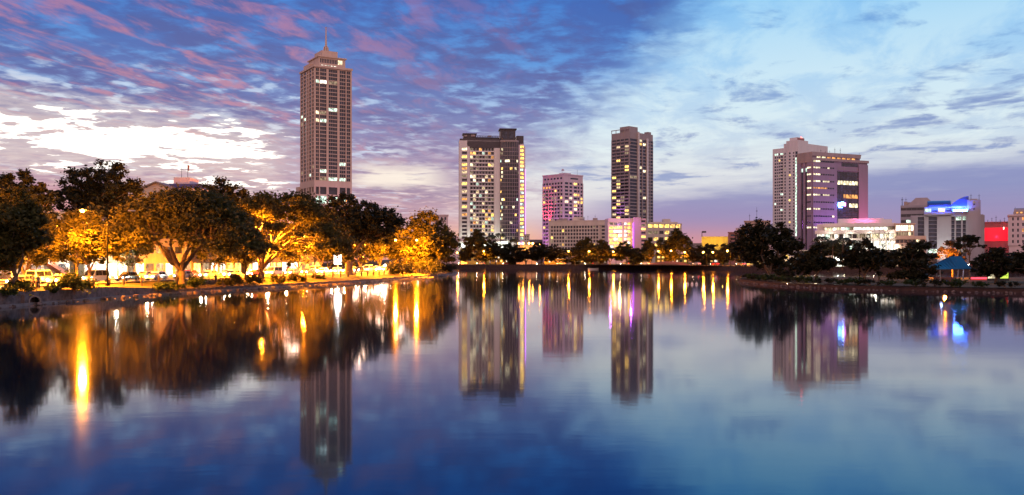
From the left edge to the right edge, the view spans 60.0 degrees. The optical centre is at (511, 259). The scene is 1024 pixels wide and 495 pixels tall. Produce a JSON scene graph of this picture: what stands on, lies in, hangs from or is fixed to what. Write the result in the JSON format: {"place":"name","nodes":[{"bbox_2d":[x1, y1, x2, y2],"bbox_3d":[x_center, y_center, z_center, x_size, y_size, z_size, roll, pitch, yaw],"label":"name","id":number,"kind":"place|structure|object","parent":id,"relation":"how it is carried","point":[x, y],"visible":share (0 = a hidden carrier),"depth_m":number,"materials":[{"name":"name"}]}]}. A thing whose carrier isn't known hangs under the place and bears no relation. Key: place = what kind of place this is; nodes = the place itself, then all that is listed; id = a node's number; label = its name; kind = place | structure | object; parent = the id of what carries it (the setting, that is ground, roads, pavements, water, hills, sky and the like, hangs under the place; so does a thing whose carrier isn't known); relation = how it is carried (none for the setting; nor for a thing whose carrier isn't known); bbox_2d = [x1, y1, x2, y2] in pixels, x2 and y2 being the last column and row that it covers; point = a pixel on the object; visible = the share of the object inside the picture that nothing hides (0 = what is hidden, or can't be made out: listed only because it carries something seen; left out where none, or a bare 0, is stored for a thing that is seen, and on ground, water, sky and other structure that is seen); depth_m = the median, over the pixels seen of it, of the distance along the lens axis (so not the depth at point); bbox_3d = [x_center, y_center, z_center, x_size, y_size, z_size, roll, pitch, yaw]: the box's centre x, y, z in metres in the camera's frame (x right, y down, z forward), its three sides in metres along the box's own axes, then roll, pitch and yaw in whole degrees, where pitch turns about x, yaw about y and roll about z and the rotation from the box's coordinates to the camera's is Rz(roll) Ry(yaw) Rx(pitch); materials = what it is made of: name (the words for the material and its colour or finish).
{"place":"outdoors","nodes":[
{"label":"outdoors","id":0,"kind":"place"},
{"bbox_2d":[0,268,401,286],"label":"road","id":1,"kind":"structure","parent":0,"point":[1,285],"depth_m":150.46,"materials":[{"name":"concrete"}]},
{"bbox_2d":[26,270,52,283],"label":"van","id":2,"kind":"object","parent":1,"relation":"on","point":[44,275],"visible":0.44,"depth_m":124.29,"materials":[{"name":"white paint"}]},
{"bbox_2d":[81,270,109,281],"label":"van","id":3,"kind":"object","parent":1,"relation":"on","point":[97,275],"visible":0.48,"depth_m":129.67,"materials":[{"name":"white paint"}]},
{"bbox_2d":[115,272,139,280],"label":"car","id":4,"kind":"object","parent":1,"relation":"on","point":[132,275],"visible":0.87,"depth_m":138.00,"materials":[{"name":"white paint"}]},
{"bbox_2d":[145,271,167,279],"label":"car","id":5,"kind":"object","parent":1,"relation":"on","point":[156,274],"visible":0.89,"depth_m":146.04,"materials":[{"name":"white paint"}]},
{"bbox_2d":[265,266,282,275],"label":"van","id":6,"kind":"object","parent":1,"relation":"on","point":[275,269],"visible":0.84,"depth_m":185.41,"materials":[{"name":"white paint"}]},
{"bbox_2d":[0,266,454,291],"bbox_3d":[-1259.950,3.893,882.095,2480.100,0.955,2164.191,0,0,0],"label":"ground","id":7,"kind":"structure","parent":0,"point":[149,284],"depth_m":168.49,"materials":[{"name":"green plant"}]},
{"bbox_2d":[0,285,20,297],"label":"bush","id":8,"kind":"object","parent":7,"relation":"on","point":[8,290],"visible":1,"depth_m":92.42,"materials":[{"name":"green plant"}]},
{"bbox_2d":[6,274,37,295],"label":"bush","id":9,"kind":"object","parent":7,"relation":"on","point":[28,285],"visible":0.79,"depth_m":96.61,"materials":[{"name":"green plant"}]},
{"bbox_2d":[0,183,56,284],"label":"leaning tree","id":10,"kind":"object","parent":7,"relation":"on","point":[24,219],"visible":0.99,"depth_m":95.52,"materials":[{"name":"green plant"}]},
{"bbox_2d":[0,167,59,216],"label":"dark tree","id":11,"kind":"object","parent":7,"relation":"on","point":[40,190],"visible":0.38,"depth_m":149.33,"materials":[{"name":"green plant"}]},
{"bbox_2d":[0,211,69,280],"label":"white house","id":12,"kind":"structure","parent":7,"relation":"on","point":[56,268],"depth_m":152.81,"materials":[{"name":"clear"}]},
{"bbox_2d":[50,269,99,293],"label":"bush","id":13,"kind":"object","parent":7,"relation":"on","point":[73,281],"visible":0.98,"depth_m":103.31,"materials":[{"name":"green plant"}]},
{"bbox_2d":[47,202,108,275],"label":"street tree","id":14,"kind":"object","parent":7,"relation":"on","point":[66,214],"visible":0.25,"depth_m":146.66,"materials":[{"name":"green plant"}]},
{"bbox_2d":[45,211,129,279],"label":"golden tree","id":15,"kind":"object","parent":7,"relation":"on","point":[88,248],"visible":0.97,"depth_m":125.74,"materials":[{"name":"yellow plant"}]},
{"bbox_2d":[47,159,146,222],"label":"tall tree","id":16,"kind":"object","parent":7,"relation":"on","point":[95,190],"visible":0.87,"depth_m":170.48,"materials":[{"name":"green plant"}]},
{"bbox_2d":[70,254,127,277],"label":"shop building","id":17,"kind":"structure","parent":7,"relation":"on","point":[115,268],"depth_m":167.76,"materials":[{"name":"white"}]},
{"bbox_2d":[79,209,135,285],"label":"street lamp","id":18,"kind":"object","parent":7,"relation":"on","point":[107,283],"visible":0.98,"depth_m":118.91,"materials":[{"name":"grey metal"}]},
{"bbox_2d":[112,225,156,271],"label":"street tree","id":19,"kind":"object","parent":7,"relation":"on","point":[129,259],"visible":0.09,"depth_m":167.31,"materials":[{"name":"green plant"}]},
{"bbox_2d":[128,233,191,275],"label":"shop building","id":20,"kind":"structure","parent":7,"relation":"on","point":[156,261],"depth_m":183.69,"materials":[{"name":"white"}]},
{"bbox_2d":[142,181,178,198],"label":"gabled hall","id":21,"kind":"structure","parent":7,"relation":"on","point":[152,186],"depth_m":235.00,"materials":[{"name":"beige paint"}]},
{"bbox_2d":[152,281,170,290],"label":"bush","id":22,"kind":"object","parent":7,"relation":"on","point":[159,286],"visible":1,"depth_m":123.56,"materials":[{"name":"green plant"}]},
{"bbox_2d":[96,182,274,284],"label":"rain tree","id":23,"kind":"object","parent":7,"relation":"on","point":[202,213],"visible":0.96,"depth_m":132.32,"materials":[{"name":"green plant"}]},
{"bbox_2d":[169,165,207,190],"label":"rooftop block","id":24,"kind":"structure","parent":7,"relation":"on","point":[181,181],"depth_m":241.16,"materials":[{"name":"beige paint"}]},
{"bbox_2d":[184,274,210,288],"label":"bush","id":25,"kind":"object","parent":7,"relation":"on","point":[193,282],"visible":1,"depth_m":131.23,"materials":[{"name":"green plant"}]},
{"bbox_2d":[5,268,424,287],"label":"promenade railing","id":26,"kind":"object","parent":7,"relation":"on","point":[215,276],"visible":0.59,"depth_m":146.69,"materials":[{"name":"metal"}]},
{"bbox_2d":[190,245,241,269],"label":"street tree","id":27,"kind":"object","parent":7,"relation":"on","point":[200,255],"visible":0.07,"depth_m":195.01,"materials":[{"name":"green plant"}]},
{"bbox_2d":[192,248,241,273],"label":"shop building","id":28,"kind":"structure","parent":7,"relation":"on","point":[197,266],"depth_m":202.81,"materials":[{"name":"white"}]},
{"bbox_2d":[194,176,249,273],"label":"tall tree","id":29,"kind":"object","parent":7,"relation":"on","point":[230,189],"visible":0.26,"depth_m":206.73,"materials":[{"name":"green plant"}]},
{"bbox_2d":[214,277,233,286],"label":"bush","id":30,"kind":"object","parent":7,"relation":"on","point":[225,281],"visible":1,"depth_m":140.51,"materials":[{"name":"green plant"}]},
{"bbox_2d":[0,270,456,304],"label":"lake wall","id":31,"kind":"structure","parent":7,"relation":"on","point":[60,294],"depth_m":113.11,"materials":[{"name":"concrete"}]},
{"bbox_2d":[21,294,40,302],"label":"drain pipe","id":32,"kind":"object","parent":31,"relation":"attached to","point":[25,298],"visible":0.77,"depth_m":95.86,"materials":[{"name":"concrete"}]},
{"bbox_2d":[229,271,245,285],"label":"bush","id":33,"kind":"object","parent":7,"relation":"on","point":[236,278],"visible":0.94,"depth_m":144.60,"materials":[{"name":"green plant"}]},
{"bbox_2d":[245,272,264,286],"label":"bush","id":34,"kind":"object","parent":7,"relation":"on","point":[253,277],"visible":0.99,"depth_m":147.61,"materials":[{"name":"green plant"}]},
{"bbox_2d":[242,241,286,272],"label":"shop building","id":35,"kind":"structure","parent":7,"relation":"on","point":[274,262],"depth_m":234.65,"materials":[{"name":"white"}]},
{"bbox_2d":[270,272,288,283],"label":"bush","id":36,"kind":"object","parent":7,"relation":"on","point":[277,279],"visible":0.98,"depth_m":157.35,"materials":[{"name":"green plant"}]},
{"bbox_2d":[197,188,364,277],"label":"rain tree","id":37,"kind":"object","parent":7,"relation":"on","point":[267,210],"visible":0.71,"depth_m":162.21,"materials":[{"name":"green plant"}]},
{"bbox_2d":[265,236,321,270],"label":"shop building","id":38,"kind":"structure","parent":7,"relation":"on","point":[302,267],"depth_m":260.25,"materials":[{"name":"white"}]},
{"bbox_2d":[287,273,306,281],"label":"bush","id":39,"kind":"object","parent":7,"relation":"on","point":[293,277],"visible":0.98,"depth_m":167.01,"materials":[{"name":"green plant"}]},
{"bbox_2d":[301,237,333,267],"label":"street tree","id":40,"kind":"object","parent":7,"relation":"on","point":[318,256],"visible":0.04,"depth_m":225.85,"materials":[{"name":"green plant"}]},
{"bbox_2d":[300,191,408,274],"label":"banyan tree","id":41,"kind":"object","parent":7,"relation":"on","point":[368,226],"visible":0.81,"depth_m":202.02,"materials":[{"name":"green plant"}]},
{"bbox_2d":[353,238,389,266],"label":"street tree","id":42,"kind":"object","parent":7,"relation":"on","point":[379,247],"visible":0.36,"depth_m":248.66,"materials":[{"name":"green plant"}]},
{"bbox_2d":[377,225,413,263],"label":"street tree","id":43,"kind":"object","parent":7,"relation":"on","point":[394,254],"visible":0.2,"depth_m":260.44,"materials":[{"name":"green plant"}]},
{"bbox_2d":[383,260,418,275],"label":"bush","id":44,"kind":"object","parent":7,"relation":"on","point":[394,268],"visible":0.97,"depth_m":224.67,"materials":[{"name":"green plant"}]},
{"bbox_2d":[388,206,462,273],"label":"willow tree","id":45,"kind":"object","parent":7,"relation":"on","point":[431,242],"visible":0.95,"depth_m":251.81,"materials":[{"name":"green plant"}]},
{"bbox_2d":[412,256,445,275],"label":"bush","id":46,"kind":"object","parent":7,"relation":"on","point":[434,267],"visible":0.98,"depth_m":249.17,"materials":[{"name":"green plant"}]},
{"bbox_2d":[439,261,461,272],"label":"bush","id":47,"kind":"object","parent":7,"relation":"on","point":[450,267],"visible":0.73,"depth_m":283.37,"materials":[{"name":"green plant"}]},
{"bbox_2d":[458,128,525,262],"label":"hotel tower","id":48,"kind":"structure","parent":0,"point":[492,185],"depth_m":701.07,"materials":[{"name":"white paint"}]},
{"bbox_2d":[0,265,1023,494],"bbox_3d":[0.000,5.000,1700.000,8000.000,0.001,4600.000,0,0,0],"label":"lake water","id":49,"kind":"structure","parent":0,"point":[558,382],"depth_m":34.07,"materials":[{"name":"blue liquid"}]},
{"bbox_2d":[0,275,448,307],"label":"waterline stones","id":50,"kind":"object","parent":49,"relation":"in","point":[102,298],"visible":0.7,"depth_m":130.42,"materials":[{"name":"grey stone"}]},
{"bbox_2d":[648,261,689,264],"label":"arched bridge","id":51,"kind":"structure","parent":49,"relation":"in","point":[668,263],"depth_m":428.25,"materials":[{"name":"concrete"}]},
{"bbox_2d":[739,278,1023,292],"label":"park wall","id":52,"kind":"structure","parent":49,"relation":"in","point":[935,289],"depth_m":142.37,"materials":[{"name":"concrete"}]},
{"bbox_2d":[738,281,1023,293],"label":"waterline stones","id":53,"kind":"object","parent":52,"relation":"attached to","point":[874,289],"visible":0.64,"depth_m":146.11,"materials":[{"name":"grey stone"}]},
{"bbox_2d":[0,0,1023,259],"label":"sky","id":54,"kind":"structure","parent":0,"point":[928,93],"materials":[{"name":"blue"}]},
{"bbox_2d":[542,169,582,261],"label":"apartment tower","id":55,"kind":"structure","parent":0,"point":[562,195],"depth_m":728.51,"materials":[{"name":"paint"}]},
{"bbox_2d":[611,126,652,222],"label":"residential tower","id":56,"kind":"structure","parent":0,"point":[631,172],"depth_m":747.83,"materials":[{"name":"grey concrete"}]},
{"bbox_2d":[322,260,978,266],"bbox_3d":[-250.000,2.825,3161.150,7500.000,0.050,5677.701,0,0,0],"label":"ground","id":57,"kind":"structure","parent":0,"point":[373,262],"depth_m":481.17,"materials":[{"name":"green plant"}]},
{"bbox_2d":[296,27,352,262],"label":"office tower","id":58,"kind":"structure","parent":57,"relation":"on","point":[325,122],"depth_m":688.83,"materials":[{"name":"beige concrete"}]},
{"bbox_2d":[457,247,474,261],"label":"bankside tree","id":59,"kind":"object","parent":57,"relation":"on","point":[464,256],"visible":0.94,"depth_m":467.72,"materials":[{"name":"green plant"}]},
{"bbox_2d":[462,228,493,264],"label":"bankside tree","id":60,"kind":"object","parent":57,"relation":"on","point":[476,241],"visible":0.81,"depth_m":461.42,"materials":[{"name":"green plant"}]},
{"bbox_2d":[482,240,508,264],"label":"bankside tree","id":61,"kind":"object","parent":57,"relation":"on","point":[496,250],"visible":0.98,"depth_m":452.79,"materials":[{"name":"green plant"}]},
{"bbox_2d":[492,242,522,264],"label":"bankside tree","id":62,"kind":"object","parent":57,"relation":"on","point":[509,248],"visible":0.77,"depth_m":456.04,"materials":[{"name":"green plant"}]},
{"bbox_2d":[510,247,536,264],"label":"bankside tree","id":63,"kind":"object","parent":57,"relation":"on","point":[520,253],"visible":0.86,"depth_m":451.29,"materials":[{"name":"green plant"}]},
{"bbox_2d":[527,241,556,264],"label":"bankside tree","id":64,"kind":"object","parent":57,"relation":"on","point":[542,250],"visible":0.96,"depth_m":449.20,"materials":[{"name":"green plant"}]},
{"bbox_2d":[542,245,571,264],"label":"bankside tree","id":65,"kind":"object","parent":57,"relation":"on","point":[560,254],"visible":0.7,"depth_m":454.60,"materials":[{"name":"green plant"}]},
{"bbox_2d":[559,247,587,264],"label":"bankside tree","id":66,"kind":"object","parent":57,"relation":"on","point":[576,260],"visible":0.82,"depth_m":459.07,"materials":[{"name":"green plant"}]},
{"bbox_2d":[573,237,595,264],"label":"bankside tree","id":67,"kind":"object","parent":57,"relation":"on","point":[586,243],"visible":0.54,"depth_m":462.53,"materials":[{"name":"green plant"}]},
{"bbox_2d":[582,253,605,264],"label":"bankside tree","id":68,"kind":"object","parent":57,"relation":"on","point":[591,257],"visible":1,"depth_m":448.82,"materials":[{"name":"green plant"}]},
{"bbox_2d":[587,239,610,264],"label":"bankside tree","id":69,"kind":"object","parent":57,"relation":"on","point":[599,247],"visible":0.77,"depth_m":456.75,"materials":[{"name":"green plant"}]},
{"bbox_2d":[548,217,681,263],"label":"lakeside hotel","id":70,"kind":"structure","parent":57,"relation":"on","point":[635,232],"depth_m":580.55,"materials":[{"name":"beige paint"}]},
{"bbox_2d":[612,241,639,264],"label":"bankside tree","id":71,"kind":"object","parent":57,"relation":"on","point":[623,252],"visible":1,"depth_m":449.76,"materials":[{"name":"green plant"}]},
{"bbox_2d":[627,248,645,264],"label":"bankside tree","id":72,"kind":"object","parent":57,"relation":"on","point":[640,258],"visible":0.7,"depth_m":456.46,"materials":[{"name":"green plant"}]},
{"bbox_2d":[641,237,659,263],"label":"bankside tree","id":73,"kind":"object","parent":57,"relation":"on","point":[649,248],"visible":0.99,"depth_m":453.46,"materials":[{"name":"green plant"}]},
{"bbox_2d":[656,228,694,261],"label":"bankside tree","id":74,"kind":"object","parent":57,"relation":"on","point":[678,239],"visible":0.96,"depth_m":447.15,"materials":[{"name":"green plant"}]},
{"bbox_2d":[680,247,700,264],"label":"bankside tree","id":75,"kind":"object","parent":57,"relation":"on","point":[691,253],"visible":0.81,"depth_m":437.54,"materials":[{"name":"green plant"}]},
{"bbox_2d":[690,243,717,264],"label":"bankside tree","id":76,"kind":"object","parent":57,"relation":"on","point":[700,250],"visible":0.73,"depth_m":427.85,"materials":[{"name":"green plant"}]},
{"bbox_2d":[708,243,731,264],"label":"bankside tree","id":77,"kind":"object","parent":57,"relation":"on","point":[718,255],"visible":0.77,"depth_m":407.11,"materials":[{"name":"green plant"}]},
{"bbox_2d":[455,265,1018,272],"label":"lake wall","id":78,"kind":"structure","parent":57,"relation":"on","point":[724,268],"depth_m":427.58,"materials":[{"name":"concrete"}]},
{"bbox_2d":[813,218,894,251],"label":"terraced building","id":79,"kind":"structure","parent":57,"relation":"on","point":[853,229],"depth_m":394.94,"materials":[{"name":"white paint"}]},
{"bbox_2d":[894,223,925,252],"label":"annex building","id":80,"kind":"structure","parent":57,"relation":"on","point":[905,231],"depth_m":383.24,"materials":[{"name":"beige concrete"}]},
{"bbox_2d":[901,197,929,222],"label":"stepped office","id":81,"kind":"structure","parent":57,"relation":"on","point":[915,206],"depth_m":453.08,"materials":[{"name":"grey concrete"}]},
{"bbox_2d":[910,195,984,264],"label":"vaulted office","id":82,"kind":"structure","parent":57,"relation":"on","point":[939,223],"depth_m":422.49,"materials":[{"name":"grey"}]},
{"bbox_2d":[702,231,727,249],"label":"hoarding wall","id":83,"kind":"structure","parent":0,"point":[719,240],"depth_m":518.34,"materials":[{"name":"yellow paint"}]},
{"bbox_2d":[773,137,827,255],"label":"apartment tower","id":84,"kind":"structure","parent":0,"point":[785,184],"depth_m":646.25,"materials":[{"name":"white paint"}]},
{"bbox_2d":[797,150,868,253],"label":"office block","id":85,"kind":"structure","parent":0,"point":[832,187],"depth_m":486.40,"materials":[{"name":"purple"}]},
{"bbox_2d":[742,277,1023,287],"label":"park ground","id":86,"kind":"structure","parent":0,"point":[1020,280],"depth_m":162.75,"materials":[{"name":"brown plant"}]},
{"bbox_2d":[727,217,805,274],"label":"park tree","id":87,"kind":"object","parent":86,"relation":"on","point":[753,246],"visible":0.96,"depth_m":195.29,"materials":[{"name":"green plant"}]},
{"bbox_2d":[774,261,799,280],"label":"tree","id":88,"kind":"object","parent":86,"relation":"on","point":[780,270],"visible":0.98,"depth_m":171.61,"materials":[{"name":"green plant"}]},
{"bbox_2d":[793,240,838,279],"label":"park tree","id":89,"kind":"object","parent":86,"relation":"on","point":[817,261],"visible":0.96,"depth_m":180.06,"materials":[{"name":"green plant"}]},
{"bbox_2d":[803,241,850,268],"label":"bankside tree","id":90,"kind":"object","parent":86,"relation":"on","point":[836,252],"visible":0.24,"depth_m":294.45,"materials":[{"name":"green plant"}]},
{"bbox_2d":[824,240,844,269],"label":"palm tree","id":91,"kind":"object","parent":86,"relation":"on","point":[831,242],"visible":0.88,"depth_m":257.31,"materials":[{"name":"green plant"}]},
{"bbox_2d":[836,237,896,278],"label":"park tree","id":92,"kind":"object","parent":86,"relation":"on","point":[857,255],"visible":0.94,"depth_m":177.02,"materials":[{"name":"green plant"}]},
{"bbox_2d":[878,239,944,281],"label":"park tree","id":93,"kind":"object","parent":86,"relation":"on","point":[915,266],"visible":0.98,"depth_m":166.65,"materials":[{"name":"green plant"}]},
{"bbox_2d":[916,277,946,285],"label":"shrub","id":94,"kind":"object","parent":86,"relation":"on","point":[936,281],"visible":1,"depth_m":138.65,"materials":[{"name":"green plant"}]},
{"bbox_2d":[929,256,970,281],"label":"pavilion","id":95,"kind":"structure","parent":86,"relation":"on","point":[953,262],"depth_m":165.59,"materials":[{"name":"blue metal"}]},
{"bbox_2d":[935,239,967,276],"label":"blossom tree","id":96,"kind":"object","parent":86,"relation":"on","point":[950,251],"visible":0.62,"depth_m":204.86,"materials":[{"name":"orange plant"}]},
{"bbox_2d":[943,278,968,287],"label":"shrub","id":97,"kind":"object","parent":86,"relation":"on","point":[957,282],"visible":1,"depth_m":136.83,"materials":[{"name":"green plant"}]},
{"bbox_2d":[952,234,986,278],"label":"park tree","id":98,"kind":"object","parent":86,"relation":"on","point":[969,240],"visible":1,"depth_m":187.66,"materials":[{"name":"green plant"}]},
{"bbox_2d":[968,247,1017,282],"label":"park tree","id":99,"kind":"object","parent":86,"relation":"on","point":[988,266],"visible":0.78,"depth_m":159.01,"materials":[{"name":"green plant"}]},
{"bbox_2d":[994,279,1020,288],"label":"shrub","id":100,"kind":"object","parent":86,"relation":"on","point":[1001,283],"visible":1,"depth_m":133.22,"materials":[{"name":"green plant"}]},
{"bbox_2d":[1004,243,1023,275],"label":"park tree","id":101,"kind":"object","parent":86,"relation":"on","point":[1017,261],"visible":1,"depth_m":156.18,"materials":[{"name":"green plant"}]},
{"bbox_2d":[985,217,1008,261],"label":"red lit building","id":102,"kind":"structure","parent":0,"point":[996,234],"depth_m":447.20,"materials":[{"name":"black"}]},
{"bbox_2d":[1007,208,1023,252],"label":"corner building","id":103,"kind":"structure","parent":0,"point":[1015,228],"depth_m":418.55,"materials":[{"name":"paint"}]},
{"label":"far pavement","id":104,"kind":"structure","parent":0,"visible":0},
{"bbox_2d":[2,214,66,274],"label":"street tree","id":105,"kind":"object","parent":104,"relation":"on","point":[38,258],"visible":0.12,"depth_m":127.53,"materials":[{"name":"orange plant"}]},
{"bbox_2d":[274,222,318,269],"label":"street tree","id":106,"kind":"object","parent":104,"relation":"on","point":[297,260],"visible":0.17,"depth_m":215.45,"materials":[{"name":"orange plant"}]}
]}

